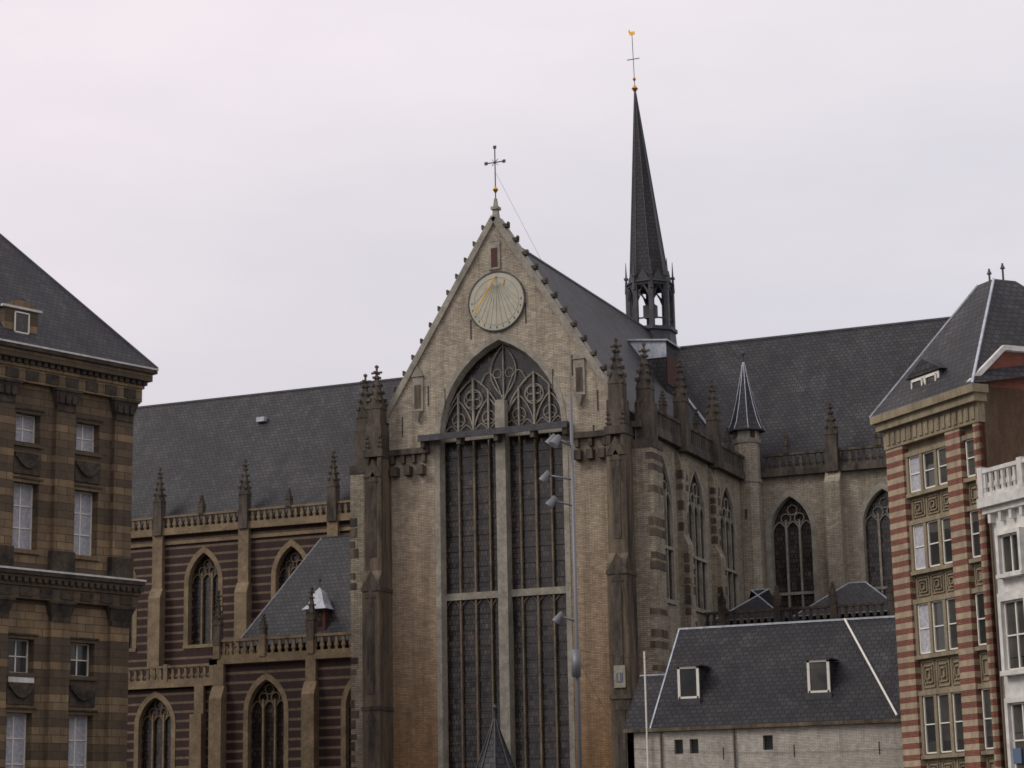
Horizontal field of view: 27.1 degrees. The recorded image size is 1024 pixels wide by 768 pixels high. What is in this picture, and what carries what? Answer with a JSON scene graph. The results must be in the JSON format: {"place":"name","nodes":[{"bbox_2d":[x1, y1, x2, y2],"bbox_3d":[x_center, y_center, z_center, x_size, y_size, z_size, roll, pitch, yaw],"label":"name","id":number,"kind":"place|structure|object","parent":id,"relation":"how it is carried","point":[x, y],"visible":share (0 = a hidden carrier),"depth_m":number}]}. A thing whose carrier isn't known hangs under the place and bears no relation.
{"place":"outdoors","nodes":[
{"label":"outdoors","id":0,"kind":"place"},
{"bbox_2d":[0,299,157,767],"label":"palace","id":1,"kind":"structure","parent":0,"point":[49,654],"depth_m":112.60},
{"bbox_2d":[8,640,86,675],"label":"windows","id":2,"kind":"structure","parent":1,"relation":"attached to","point":[21,661],"depth_m":110.39},
{"bbox_2d":[5,415,91,767],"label":"windows","id":3,"kind":"structure","parent":1,"relation":"in","point":[18,744],"depth_m":111.94},
{"bbox_2d":[0,236,155,367],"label":"roof","id":4,"kind":"structure","parent":1,"relation":"on","point":[68,322],"depth_m":116.50},
{"bbox_2d":[0,233,157,368],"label":"roof edge trim","id":5,"kind":"structure","parent":4,"relation":"on","point":[79,301],"depth_m":118.64},
{"bbox_2d":[0,303,158,767],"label":"trim","id":6,"kind":"structure","parent":1,"relation":"attached to","point":[16,640],"depth_m":112.24},
{"bbox_2d":[127,521,350,767],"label":"brick wall","id":7,"kind":"structure","parent":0,"point":[334,676],"depth_m":150.67},
{"bbox_2d":[128,500,350,767],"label":"stone trim","id":8,"kind":"structure","parent":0,"point":[157,669],"depth_m":145.57},
{"bbox_2d":[350,367,668,767],"bbox_3d":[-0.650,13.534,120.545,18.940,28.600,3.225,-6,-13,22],"label":"buttresses","id":9,"kind":"structure","parent":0,"point":[379,566],"depth_m":120.59},
{"bbox_2d":[129,39,894,767],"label":"trim","id":10,"kind":"structure","parent":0,"point":[523,362],"depth_m":122.73},
{"bbox_2d":[469,272,523,329],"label":"sundial","id":11,"kind":"object","parent":10,"relation":"attached to","point":[510,288],"visible":1,"depth_m":124.45},
{"bbox_2d":[447,277,565,767],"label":"church window","id":12,"kind":"structure","parent":10,"relation":"in","point":[538,600],"depth_m":121.42},
{"bbox_2d":[0,0,1023,405],"label":"sky","id":13,"kind":"structure","parent":0,"point":[256,196]},
{"bbox_2d":[306,248,759,631],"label":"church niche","id":14,"kind":"object","parent":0,"point":[671,370],"visible":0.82,"depth_m":137.99},
{"bbox_2d":[131,255,947,651],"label":"church roof","id":15,"kind":"structure","parent":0,"point":[205,449],"depth_m":146.56},
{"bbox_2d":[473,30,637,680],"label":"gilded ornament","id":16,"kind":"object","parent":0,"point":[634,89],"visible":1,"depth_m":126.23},
{"bbox_2d":[233,339,886,646],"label":"lead roofing","id":17,"kind":"object","parent":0,"point":[657,347],"visible":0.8,"depth_m":138.48},
{"bbox_2d":[539,394,581,767],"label":"mast lamp","id":18,"kind":"object","parent":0,"point":[575,653],"visible":1,"depth_m":71.23},
{"bbox_2d":[541,442,557,622],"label":"street lamps","id":19,"kind":"object","parent":18,"relation":"attached to","point":[553,445],"visible":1,"depth_m":71.90},
{"bbox_2d":[616,673,622,681],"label":"sign","id":20,"kind":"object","parent":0,"point":[617,677],"depth_m":115.36},
{"bbox_2d":[386,198,892,767],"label":"church stone trim","id":21,"kind":"structure","parent":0,"point":[506,594],"depth_m":123.04},
{"bbox_2d":[630,359,745,610],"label":"trim","id":22,"kind":"structure","parent":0,"point":[682,436],"depth_m":129.03},
{"bbox_2d":[676,662,827,753],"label":"windows","id":23,"kind":"structure","parent":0,"point":[818,682],"depth_m":105.84},
{"bbox_2d":[580,650,942,751],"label":"overhead wire","id":24,"kind":"object","parent":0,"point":[727,667],"visible":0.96,"depth_m":82.07},
{"bbox_2d":[643,618,897,767],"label":"trim","id":25,"kind":"structure","parent":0,"point":[808,675],"depth_m":106.30},
{"bbox_2d":[911,456,930,652],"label":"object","id":26,"kind":"object","parent":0,"point":[920,556],"visible":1,"depth_m":93.67},
{"bbox_2d":[913,376,934,386],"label":"dormer windows","id":27,"kind":"structure","parent":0,"point":[928,379],"depth_m":94.06},
{"bbox_2d":[886,422,1004,767],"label":"brick wall","id":28,"kind":"structure","parent":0,"point":[904,587],"depth_m":90.99},
{"bbox_2d":[870,383,1023,767],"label":"building facade","id":29,"kind":"structure","parent":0,"point":[920,427],"depth_m":92.00},
{"bbox_2d":[871,279,1023,416],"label":"roof","id":30,"kind":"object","parent":29,"relation":"on","point":[949,353],"visible":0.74,"depth_m":94.03},
{"bbox_2d":[869,278,994,417],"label":"roof ridge flashing","id":31,"kind":"object","parent":30,"relation":"on","point":[982,331],"visible":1,"depth_m":95.04},
{"bbox_2d":[987,263,1004,279],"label":"roof finial","id":32,"kind":"object","parent":30,"relation":"on","point":[1002,267],"visible":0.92,"depth_m":96.19},
{"bbox_2d":[909,345,1023,767],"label":"window frames","id":33,"kind":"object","parent":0,"point":[1002,508],"depth_m":86.88},
{"bbox_2d":[925,440,1023,767],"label":"window panes","id":34,"kind":"structure","parent":33,"relation":"attached to","point":[940,644],"depth_m":90.54},
{"bbox_2d":[989,523,1007,767],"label":"drainpipe","id":35,"kind":"object","parent":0,"point":[998,647],"visible":1,"depth_m":86.79},
{"bbox_2d":[975,352,1023,767],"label":"red brick house","id":36,"kind":"structure","parent":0,"point":[1006,359],"depth_m":90.54},
{"bbox_2d":[1013,748,1022,763],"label":"sign","id":37,"kind":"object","parent":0,"point":[1017,754],"depth_m":85.12},
{"label":"cobbled ground","id":38,"kind":"object","parent":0,"visible":0},
{"bbox_2d":[128,92,950,767],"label":"roof flashing","id":39,"kind":"object","parent":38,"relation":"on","point":[642,284],"visible":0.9,"depth_m":150.65},
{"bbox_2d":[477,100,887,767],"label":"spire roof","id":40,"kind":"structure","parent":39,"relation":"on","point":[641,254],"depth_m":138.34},
{"bbox_2d":[634,428,744,658],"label":"church wall","id":41,"kind":"structure","parent":38,"relation":"on","point":[687,464],"depth_m":128.14},
{"bbox_2d":[662,453,739,615],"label":"arched windows","id":42,"kind":"structure","parent":41,"relation":"attached to","point":[730,571],"depth_m":129.06},
{"bbox_2d":[677,470,727,626],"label":"stone blocks","id":43,"kind":"structure","parent":38,"relation":"on","point":[680,473],"depth_m":125.65},
{"bbox_2d":[627,722,903,767],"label":"whitewashed building","id":44,"kind":"structure","parent":38,"relation":"on","point":[839,743],"depth_m":103.89},
{"bbox_2d":[623,617,900,729],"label":"roof","id":45,"kind":"structure","parent":44,"relation":"on","point":[757,690],"depth_m":107.05},
{"bbox_2d":[675,657,839,704],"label":"dormer window trim","id":46,"kind":"structure","parent":45,"relation":"on","point":[821,695],"depth_m":106.08},
{"bbox_2d":[640,615,894,727],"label":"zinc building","id":47,"kind":"structure","parent":45,"relation":"on","point":[773,623],"depth_m":109.85},
{"bbox_2d":[624,718,900,767],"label":"gutter","id":48,"kind":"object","parent":44,"relation":"attached to","point":[733,727],"visible":0.66,"depth_m":104.49},
{"bbox_2d":[734,442,887,601],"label":"church wall","id":49,"kind":"structure","parent":38,"relation":"on","point":[834,500],"depth_m":136.82}
]}

